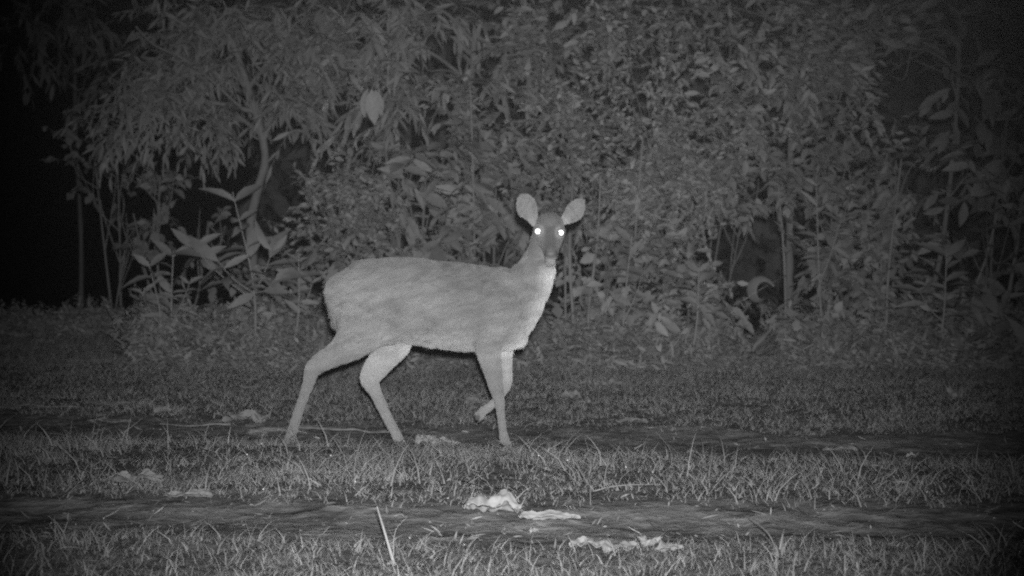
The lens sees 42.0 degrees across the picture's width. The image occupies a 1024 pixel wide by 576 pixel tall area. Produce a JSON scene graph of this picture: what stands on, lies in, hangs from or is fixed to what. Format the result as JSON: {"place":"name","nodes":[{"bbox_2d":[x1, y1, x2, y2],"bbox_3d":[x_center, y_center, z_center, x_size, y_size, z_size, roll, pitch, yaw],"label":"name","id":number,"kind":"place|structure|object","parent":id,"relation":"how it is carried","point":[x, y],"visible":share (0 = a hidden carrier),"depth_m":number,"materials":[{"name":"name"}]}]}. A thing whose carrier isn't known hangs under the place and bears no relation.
{"place":"outdoors","nodes":[
{"label":"outdoors","id":0,"kind":"place"},
{"bbox_2d":[0,244,1023,575],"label":"ground","id":1,"kind":"structure","parent":0,"point":[38,274],"depth_m":5.09,"materials":[{"name":"grey plant"}]},
{"bbox_2d":[0,404,80,407],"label":"stick","id":2,"kind":"object","parent":1,"relation":"on","point":[22,405],"visible":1,"depth_m":7.12,"materials":[{"name":"grey wood"}]},
{"bbox_2d":[0,0,182,308],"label":"tree","id":3,"kind":"object","parent":1,"relation":"on","point":[73,27],"visible":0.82,"depth_m":15.76,"materials":[{"name":"grey plant"}]},
{"bbox_2d":[40,106,176,321],"bbox_3d":[-3.610,-0.523,11.971,1.151,2.130,1.014,-1,2,-17],"label":"shrub","id":4,"kind":"object","parent":1,"relation":"on","point":[69,134],"visible":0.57,"depth_m":12.01,"materials":[{"name":"grey plant"}]},
{"bbox_2d":[86,417,131,422],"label":"dead leaf","id":5,"kind":"object","parent":1,"relation":"on","point":[111,420],"visible":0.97,"depth_m":6.78,"materials":[{"name":"grey plant"}]},
{"bbox_2d":[98,401,130,404],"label":"dead leaf","id":6,"kind":"object","parent":1,"relation":"on","point":[113,403],"visible":0.99,"depth_m":7.22,"materials":[{"name":"grey plant"}]},
{"bbox_2d":[103,331,158,358],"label":"plant","id":7,"kind":"object","parent":1,"relation":"on","point":[121,342],"visible":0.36,"depth_m":9.29,"materials":[{"name":"grey plant"}]},
{"bbox_2d":[101,468,164,482],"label":"dead leaf","id":8,"kind":"object","parent":1,"relation":"on","point":[120,477],"visible":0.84,"depth_m":4.87,"materials":[{"name":"grey plant"}]},
{"bbox_2d":[121,251,182,327],"bbox_3d":[-2.528,0.123,9.425,0.384,0.766,0.282,1,2,17],"label":"sapling","id":9,"kind":"object","parent":1,"relation":"on","point":[147,298],"visible":0.89,"depth_m":9.41,"materials":[{"name":"plant"}]},
{"bbox_2d":[153,402,171,412],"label":"dead leaf","id":10,"kind":"object","parent":1,"relation":"on","point":[159,408],"visible":0.98,"depth_m":7.03,"materials":[{"name":"grey plant"}]},
{"bbox_2d":[148,241,204,327],"bbox_3d":[-2.382,0.081,9.518,0.337,0.840,0.342,-2,3,-34],"label":"sapling","id":11,"kind":"object","parent":1,"relation":"on","point":[165,285],"visible":0.87,"depth_m":9.50,"materials":[{"name":"plant"}]},
{"bbox_2d":[112,154,265,307],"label":"shrub","id":12,"kind":"object","parent":1,"relation":"on","point":[159,218],"visible":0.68,"depth_m":10.94,"materials":[{"name":"grey plant"}]},
{"bbox_2d":[165,489,212,496],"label":"dead leaf","id":13,"kind":"object","parent":1,"relation":"on","point":[199,493],"visible":1,"depth_m":4.65,"materials":[{"name":"grey plant"}]},
{"bbox_2d":[159,423,230,426],"bbox_3d":[-1.560,0.670,6.543,0.361,0.018,0.035,0,2,6],"label":"stick","id":14,"kind":"object","parent":1,"relation":"on","point":[226,424],"visible":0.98,"depth_m":6.53,"materials":[{"name":"grey wood"}]},
{"bbox_2d":[174,326,242,358],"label":"plant","id":15,"kind":"object","parent":1,"relation":"on","point":[209,337],"visible":0.27,"depth_m":9.21,"materials":[{"name":"grey plant"}]},
{"bbox_2d":[53,0,385,314],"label":"tree","id":16,"kind":"object","parent":1,"relation":"on","point":[159,101],"visible":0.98,"depth_m":10.17,"materials":[{"name":"grey plant"}]},
{"bbox_2d":[135,26,240,106],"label":"branch","id":17,"kind":"object","parent":16,"relation":"attached to","point":[201,71],"visible":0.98,"depth_m":9.93,"materials":[{"name":"grey plant"}]},
{"bbox_2d":[222,409,261,422],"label":"dead leaf","id":18,"kind":"object","parent":1,"relation":"on","point":[245,414],"visible":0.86,"depth_m":6.77,"materials":[{"name":"grey plant"}]},
{"bbox_2d":[167,184,322,354],"bbox_3d":[-1.904,-0.113,9.387,0.913,1.238,0.726,2,3,39],"label":"sapling","id":19,"kind":"object","parent":1,"relation":"on","point":[256,237],"visible":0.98,"depth_m":9.28,"materials":[{"name":"plant"}]},
{"bbox_2d":[251,410,270,423],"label":"dead leaf","id":20,"kind":"object","parent":1,"relation":"on","point":[256,418],"visible":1,"depth_m":6.72,"materials":[{"name":"grey plant"}]},
{"bbox_2d":[248,427,306,434],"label":"dead leaf","id":21,"kind":"object","parent":1,"relation":"on","point":[270,430],"visible":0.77,"depth_m":6.48,"materials":[{"name":"grey plant"}]},
{"bbox_2d":[217,223,346,341],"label":"shrub","id":22,"kind":"object","parent":1,"relation":"on","point":[314,257],"visible":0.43,"depth_m":9.63,"materials":[{"name":"grey plant"}]},
{"bbox_2d":[283,254,321,350],"bbox_3d":[-1.501,0.132,9.352,0.348,0.748,0.231,0,2,0],"label":"sapling","id":23,"kind":"object","parent":1,"relation":"on","point":[296,299],"visible":0.92,"depth_m":9.31,"materials":[{"name":"plant"}]},
{"bbox_2d":[284,330,329,351],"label":"plant","id":24,"kind":"object","parent":1,"relation":"on","point":[322,339],"visible":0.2,"depth_m":9.06,"materials":[{"name":"grey plant"}]},
{"bbox_2d":[299,426,389,432],"bbox_3d":[-0.827,0.681,6.402,0.573,0.023,0.037,1,3,25],"label":"stick","id":25,"kind":"object","parent":1,"relation":"on","point":[333,429],"visible":0.84,"depth_m":6.39,"materials":[{"name":"grey wood"}]},
{"bbox_2d":[261,134,434,291],"bbox_3d":[-1.248,-0.333,10.024,1.278,1.633,0.983,1,3,29],"label":"shrub","id":26,"kind":"object","parent":1,"relation":"on","point":[342,192],"visible":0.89,"depth_m":9.94,"materials":[{"name":"grey plant"}]},
{"bbox_2d":[377,506,395,564],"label":"grass stalk","id":27,"kind":"object","parent":1,"relation":"on","point":[388,544],"depth_m":3.77,"materials":[{"name":"plant"}]},
{"bbox_2d":[393,518,405,554],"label":"grass stalk","id":28,"kind":"object","parent":1,"relation":"on","point":[394,536],"depth_m":3.82,"materials":[{"name":"plant"}]},
{"bbox_2d":[288,0,545,261],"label":"tree","id":29,"kind":"object","parent":1,"relation":"on","point":[396,61],"visible":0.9,"depth_m":10.27,"materials":[{"name":"grey plant"}]},
{"bbox_2d":[346,80,383,124],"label":"withered leaf","id":30,"kind":"object","parent":29,"relation":"hanging from","point":[372,104],"visible":1,"depth_m":9.69,"materials":[{"name":"grey plant"}]},
{"bbox_2d":[415,433,436,443],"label":"dead leaf","id":31,"kind":"object","parent":1,"relation":"on","point":[419,438],"visible":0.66,"depth_m":6.18,"materials":[{"name":"grey plant"}]},
{"bbox_2d":[420,468,440,486],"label":"grass stalk","id":32,"kind":"object","parent":1,"relation":"on","point":[432,478],"depth_m":4.92,"materials":[{"name":"plant"}]},
{"bbox_2d":[284,193,585,448],"bbox_3d":[-0.350,0.168,5.973,1.347,1.170,0.350,1,2,13],"label":"deer","id":33,"kind":"object","parent":1,"relation":"on","point":[387,313],"visible":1,"depth_m":5.85},
{"bbox_2d":[346,112,538,264],"bbox_3d":[-0.575,-0.430,10.015,1.211,1.821,1.330,-1,3,-31],"label":"shrub","id":34,"kind":"object","parent":1,"relation":"on","point":[397,162],"visible":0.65,"depth_m":9.85,"materials":[{"name":"grey plant"}]},
{"bbox_2d":[410,345,474,360],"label":"plant","id":35,"kind":"object","parent":1,"relation":"on","point":[423,349],"visible":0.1,"depth_m":8.96,"materials":[{"name":"grey plant"}]},
{"bbox_2d":[432,436,461,445],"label":"dead leaf","id":36,"kind":"object","parent":1,"relation":"on","point":[446,440],"visible":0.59,"depth_m":6.07,"materials":[{"name":"grey plant"}]},
{"bbox_2d":[443,351,474,361],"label":"plant","id":37,"kind":"object","parent":1,"relation":"on","point":[463,353],"visible":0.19,"depth_m":8.93,"materials":[{"name":"grey plant"}]},
{"bbox_2d":[375,211,555,283],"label":"shrub","id":38,"kind":"object","parent":1,"relation":"on","point":[417,252],"visible":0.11,"depth_m":9.73,"materials":[{"name":"grey plant"}]},
{"bbox_2d":[469,83,475,254],"bbox_3d":[-0.294,-0.512,9.889,0.029,1.988,0.244,0,2,6],"label":"cane","id":39,"kind":"object","parent":1,"relation":"on","point":[472,163],"visible":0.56,"depth_m":9.84,"materials":[{"name":"grey plant"}]},
{"bbox_2d":[367,72,586,265],"bbox_3d":[-0.209,-0.582,10.055,1.592,2.138,1.179,-1,3,-31],"label":"shrub","id":40,"kind":"object","parent":1,"relation":"on","point":[490,162],"visible":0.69,"depth_m":10.01,"materials":[{"name":"grey plant"}]},
{"bbox_2d":[465,395,488,403],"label":"dead leaf","id":41,"kind":"object","parent":1,"relation":"on","point":[474,398],"visible":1,"depth_m":7.23,"materials":[{"name":"grey plant"}]},
{"bbox_2d":[462,489,523,512],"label":"dead leaf","id":42,"kind":"object","parent":1,"relation":"on","point":[504,499],"visible":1,"depth_m":4.50,"materials":[{"name":"grey plant"}]},
{"bbox_2d":[0,276,1023,373],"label":"undergrowth","id":43,"kind":"object","parent":1,"relation":"on","point":[182,352],"visible":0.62,"depth_m":9.23,"materials":[{"name":"grey plant"}]},
{"bbox_2d":[0,523,1023,575],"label":"grass","id":44,"kind":"structure","parent":1,"relation":"on","point":[678,570],"depth_m":3.78,"materials":[{"name":"grey plant"}]},
{"bbox_2d":[0,409,1023,515],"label":"grass","id":45,"kind":"structure","parent":1,"relation":"on","point":[418,466],"depth_m":5.18,"materials":[{"name":"grey plant"}]},
{"bbox_2d":[1,364,1023,575],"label":"leaf litter","id":46,"kind":"object","parent":1,"relation":"on","point":[478,534],"visible":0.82,"depth_m":4.62,"materials":[{"name":"plant"}]},
{"bbox_2d":[529,528,538,532],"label":"dead leaf","id":47,"kind":"object","parent":1,"relation":"on","point":[531,530],"visible":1,"depth_m":4.25,"materials":[{"name":"grey plant"}]},
{"bbox_2d":[518,334,570,359],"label":"plant","id":48,"kind":"object","parent":1,"relation":"on","point":[533,344],"visible":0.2,"depth_m":9.07,"materials":[{"name":"grey plant"}]},
{"bbox_2d":[518,509,580,519],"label":"dead leaf","id":49,"kind":"object","parent":1,"relation":"on","point":[546,514],"visible":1,"depth_m":4.39,"materials":[{"name":"grey plant"}]},
{"bbox_2d":[559,164,566,341],"bbox_3d":[0.377,-0.244,9.886,0.021,1.460,0.834,0,2,-1],"label":"cane","id":50,"kind":"object","parent":1,"relation":"on","point":[565,305],"visible":0.55,"depth_m":9.52,"materials":[{"name":"grey plant"}]},
{"bbox_2d":[559,389,581,398],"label":"dead leaf","id":51,"kind":"object","parent":1,"relation":"on","point":[573,394],"visible":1,"depth_m":7.42,"materials":[{"name":"grey plant"}]},
{"bbox_2d":[483,35,659,315],"bbox_3d":[0.559,-0.701,10.069,1.122,2.373,1.107,2,3,42],"label":"creeper","id":52,"kind":"object","parent":1,"relation":"on","point":[580,130],"visible":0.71,"depth_m":10.04,"materials":[{"name":"grey plant"}]},
{"bbox_2d":[568,134,575,336],"bbox_3d":[0.433,-0.367,9.888,0.057,1.709,0.823,0,2,1],"label":"cane","id":53,"kind":"object","parent":1,"relation":"on","point":[569,256],"visible":0.56,"depth_m":9.55,"materials":[{"name":"grey plant"}]},
{"bbox_2d":[577,398,590,403],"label":"dead leaf","id":54,"kind":"object","parent":1,"relation":"on","point":[588,401],"visible":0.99,"depth_m":7.23,"materials":[{"name":"grey plant"}]},
{"bbox_2d":[569,536,607,547],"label":"dead leaf","id":55,"kind":"object","parent":1,"relation":"on","point":[582,540],"visible":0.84,"depth_m":3.98,"materials":[{"name":"grey plant"}]},
{"bbox_2d":[587,176,601,333],"bbox_3d":[0.610,-0.155,9.590,0.060,1.311,0.242,1,3,27],"label":"cane","id":56,"kind":"object","parent":1,"relation":"on","point":[594,262],"visible":0.84,"depth_m":9.52,"materials":[{"name":"grey plant"}]},
{"bbox_2d":[569,334,629,361],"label":"plant","id":57,"kind":"object","parent":1,"relation":"on","point":[581,343],"visible":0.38,"depth_m":9.03,"materials":[{"name":"grey plant"}]},
{"bbox_2d":[463,0,759,320],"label":"tree","id":58,"kind":"object","parent":1,"relation":"on","point":[508,38],"visible":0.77,"depth_m":10.45,"materials":[{"name":"grey plant"}]},
{"bbox_2d":[200,0,1023,333],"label":"woods","id":59,"kind":"object","parent":1,"relation":"on","point":[910,90],"visible":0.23,"depth_m":18.83,"materials":[{"name":"grey plant"}]},
{"bbox_2d":[602,377,624,385],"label":"dead leaf","id":60,"kind":"object","parent":1,"relation":"on","point":[613,381],"visible":1,"depth_m":7.91,"materials":[{"name":"grey plant"}]},
{"bbox_2d":[587,484,652,492],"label":"grass stalk","id":61,"kind":"object","parent":1,"relation":"on","point":[620,485],"depth_m":4.79,"materials":[{"name":"plant"}]},
{"bbox_2d":[602,540,638,552],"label":"dead leaf","id":62,"kind":"object","parent":1,"relation":"on","point":[606,546],"visible":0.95,"depth_m":3.89,"materials":[{"name":"grey plant"}]},
{"bbox_2d":[616,417,647,422],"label":"dead leaf","id":63,"kind":"object","parent":1,"relation":"on","point":[630,419],"visible":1,"depth_m":6.62,"materials":[{"name":"grey plant"}]},
{"bbox_2d":[545,215,722,349],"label":"shrub","id":64,"kind":"object","parent":1,"relation":"on","point":[579,289],"visible":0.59,"depth_m":9.57,"materials":[{"name":"grey plant"}]},
{"bbox_2d":[608,227,664,338],"bbox_3d":[0.863,0.038,9.388,0.418,0.936,0.247,-1,2,-14],"label":"sapling","id":65,"kind":"object","parent":1,"relation":"on","point":[622,302],"visible":0.91,"depth_m":9.30,"materials":[{"name":"plant"}]},
{"bbox_2d":[634,138,642,331],"bbox_3d":[0.919,-0.289,9.640,0.029,1.585,0.135,2,3,34],"label":"cane","id":66,"kind":"object","parent":1,"relation":"on","point":[636,216],"visible":0.4,"depth_m":9.61,"materials":[{"name":"grey plant"}]},
{"bbox_2d":[611,329,683,361],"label":"plant","id":67,"kind":"object","parent":1,"relation":"on","point":[665,343],"visible":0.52,"depth_m":9.01,"materials":[{"name":"grey plant"}]},
{"bbox_2d":[637,535,662,547],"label":"dead leaf","id":68,"kind":"object","parent":1,"relation":"on","point":[652,541],"visible":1,"depth_m":3.92,"materials":[{"name":"grey plant"}]},
{"bbox_2d":[654,540,684,552],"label":"dead leaf","id":69,"kind":"object","parent":1,"relation":"on","point":[662,546],"visible":0.96,"depth_m":3.88,"materials":[{"name":"grey plant"}]},
{"bbox_2d":[567,0,796,325],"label":"creeper","id":70,"kind":"object","parent":1,"relation":"on","point":[648,205],"visible":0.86,"depth_m":9.82,"materials":[{"name":"grey plant"}]},
{"bbox_2d":[743,275,785,300],"bbox_3d":[1.801,-0.001,9.297,0.512,0.170,0.095,-2,3,-44],"label":"stick","id":71,"kind":"object","parent":70,"relation":"hanging from","point":[762,288],"visible":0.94,"depth_m":9.15,"materials":[{"name":"wood"}]},
{"bbox_2d":[747,276,774,302],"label":"curled leaf","id":72,"kind":"object","parent":71,"relation":"hanging from","point":[753,284],"visible":1,"depth_m":9.16,"materials":[{"name":"grey plant"}]},
{"bbox_2d":[630,218,750,340],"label":"shrub","id":73,"kind":"object","parent":1,"relation":"on","point":[713,291],"visible":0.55,"depth_m":9.63,"materials":[{"name":"grey plant"}]},
{"bbox_2d":[642,301,753,356],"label":"shrub","id":74,"kind":"object","parent":1,"relation":"on","point":[673,327],"visible":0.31,"depth_m":9.41,"materials":[{"name":"grey plant"}]},
{"bbox_2d":[677,260,720,346],"bbox_3d":[1.292,0.163,9.259,0.347,0.708,0.225,0,2,0],"label":"sapling","id":75,"kind":"object","parent":1,"relation":"on","point":[707,314],"visible":0.87,"depth_m":9.21,"materials":[{"name":"plant"}]},
{"bbox_2d":[656,7,805,318],"bbox_3d":[1.670,-0.826,10.133,1.227,2.632,1.248,1,3,30],"label":"creeper","id":76,"kind":"object","parent":1,"relation":"on","point":[739,102],"visible":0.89,"depth_m":9.95,"materials":[{"name":"grey plant"}]},
{"bbox_2d":[711,329,780,358],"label":"plant","id":77,"kind":"object","parent":1,"relation":"on","point":[760,344],"visible":0.56,"depth_m":9.17,"materials":[{"name":"grey plant"}]},
{"bbox_2d":[749,517,775,549],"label":"grass stalk","id":78,"kind":"object","parent":1,"relation":"on","point":[766,532],"depth_m":3.98,"materials":[{"name":"plant"}]},
{"bbox_2d":[775,166,786,325],"bbox_3d":[2.049,-0.251,10.231,0.070,1.470,0.142,-2,3,-37],"label":"cane","id":79,"kind":"object","parent":1,"relation":"on","point":[784,264],"visible":0.45,"depth_m":10.20,"materials":[{"name":"grey plant"}]},
{"bbox_2d":[669,0,951,318],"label":"tree","id":80,"kind":"object","parent":1,"relation":"on","point":[814,91],"visible":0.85,"depth_m":10.36,"materials":[{"name":"grey plant"}]},
{"bbox_2d":[763,291,872,355],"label":"shrub","id":81,"kind":"object","parent":1,"relation":"on","point":[799,325],"visible":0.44,"depth_m":9.53,"materials":[{"name":"grey plant"}]},
{"bbox_2d":[785,327,862,361],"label":"plant","id":82,"kind":"object","parent":1,"relation":"on","point":[831,341],"visible":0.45,"depth_m":9.14,"materials":[{"name":"grey plant"}]},
{"bbox_2d":[798,176,852,327],"bbox_3d":[2.297,-0.154,9.681,0.431,1.315,0.405,0,2,0],"label":"sapling","id":83,"kind":"object","parent":1,"relation":"on","point":[829,239],"visible":0.91,"depth_m":9.70,"materials":[{"name":"plant"}]},
{"bbox_2d":[822,446,857,450],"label":"dead leaf","id":84,"kind":"object","parent":1,"relation":"on","point":[840,448],"visible":0.93,"depth_m":5.98,"materials":[{"name":"grey plant"}]},
{"bbox_2d":[770,103,918,328],"bbox_3d":[2.434,-0.442,10.048,1.129,1.883,1.003,2,3,44],"label":"shrub","id":85,"kind":"object","parent":1,"relation":"on","point":[847,273],"visible":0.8,"depth_m":10.02,"materials":[{"name":"grey plant"}]},
{"bbox_2d":[799,76,976,338],"bbox_3d":[2.775,-0.538,10.071,1.196,2.138,1.042,0,2,-11],"label":"shrub","id":86,"kind":"object","parent":1,"relation":"on","point":[883,203],"visible":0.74,"depth_m":10.07,"materials":[{"name":"grey plant"}]},
{"bbox_2d":[885,160,901,327],"bbox_3d":[2.814,-0.222,9.789,0.045,1.448,0.269,2,3,38],"label":"cane","id":87,"kind":"object","parent":1,"relation":"on","point":[889,260],"visible":0.71,"depth_m":9.71,"materials":[{"name":"grey plant"}]},
{"bbox_2d":[905,451,914,456],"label":"dead leaf","id":88,"kind":"object","parent":1,"relation":"on","point":[909,455],"visible":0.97,"depth_m":5.86,"materials":[{"name":"grey plant"}]},
{"bbox_2d":[833,0,1023,318],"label":"tree","id":89,"kind":"object","parent":1,"relation":"on","point":[911,36],"visible":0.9,"depth_m":9.99,"materials":[{"name":"grey plant"}]},
{"bbox_2d":[889,239,971,334],"bbox_3d":[2.966,0.084,9.468,0.574,0.859,0.292,1,2,19],"label":"sapling","id":90,"kind":"object","parent":1,"relation":"on","point":[955,247],"visible":0.94,"depth_m":9.41,"materials":[{"name":"plant"}]},
{"bbox_2d":[874,299,995,361],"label":"shrub","id":91,"kind":"object","parent":1,"relation":"on","point":[968,330],"visible":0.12,"depth_m":9.40,"materials":[{"name":"grey plant"}]},
{"bbox_2d":[945,383,964,398],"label":"dead leaf","id":92,"kind":"object","parent":1,"relation":"on","point":[951,392],"visible":1,"depth_m":7.32,"materials":[{"name":"grey plant"}]},
{"bbox_2d":[916,328,1004,352],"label":"plant","id":93,"kind":"object","parent":1,"relation":"on","point":[957,341],"visible":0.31,"depth_m":9.16,"materials":[{"name":"grey plant"}]},
{"bbox_2d":[906,49,1023,350],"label":"shrub","id":94,"kind":"object","parent":1,"relation":"on","point":[980,306],"visible":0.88,"depth_m":9.84,"materials":[{"name":"grey plant"}]},
{"bbox_2d":[970,213,998,336],"bbox_3d":[3.508,-0.025,9.907,0.197,1.061,0.027,0,2,0],"label":"cane","id":95,"kind":"object","parent":1,"relation":"on","point":[983,265],"visible":0.59,"depth_m":9.89,"materials":[{"name":"grey plant"}]},
{"bbox_2d":[1005,202,1022,341],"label":"cane","id":96,"kind":"object","parent":1,"relation":"on","point":[1011,278],"visible":0.36,"depth_m":9.99,"materials":[{"name":"grey plant"}]},
{"bbox_2d":[0,322,1023,436],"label":"grass","id":97,"kind":"structure","parent":0,"point":[576,378],"depth_m":7.73,"materials":[{"name":"grey plant"}]},
{"bbox_2d":[0,0,1023,243],"label":"sky","id":98,"kind":"structure","parent":0,"point":[35,208],"materials":[{"name":"black"}]},
{"bbox_2d":[3,409,1022,549],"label":"grass","id":99,"kind":"structure","parent":0,"point":[538,506],"depth_m":4.44,"materials":[{"name":"grey plant"}]}
]}

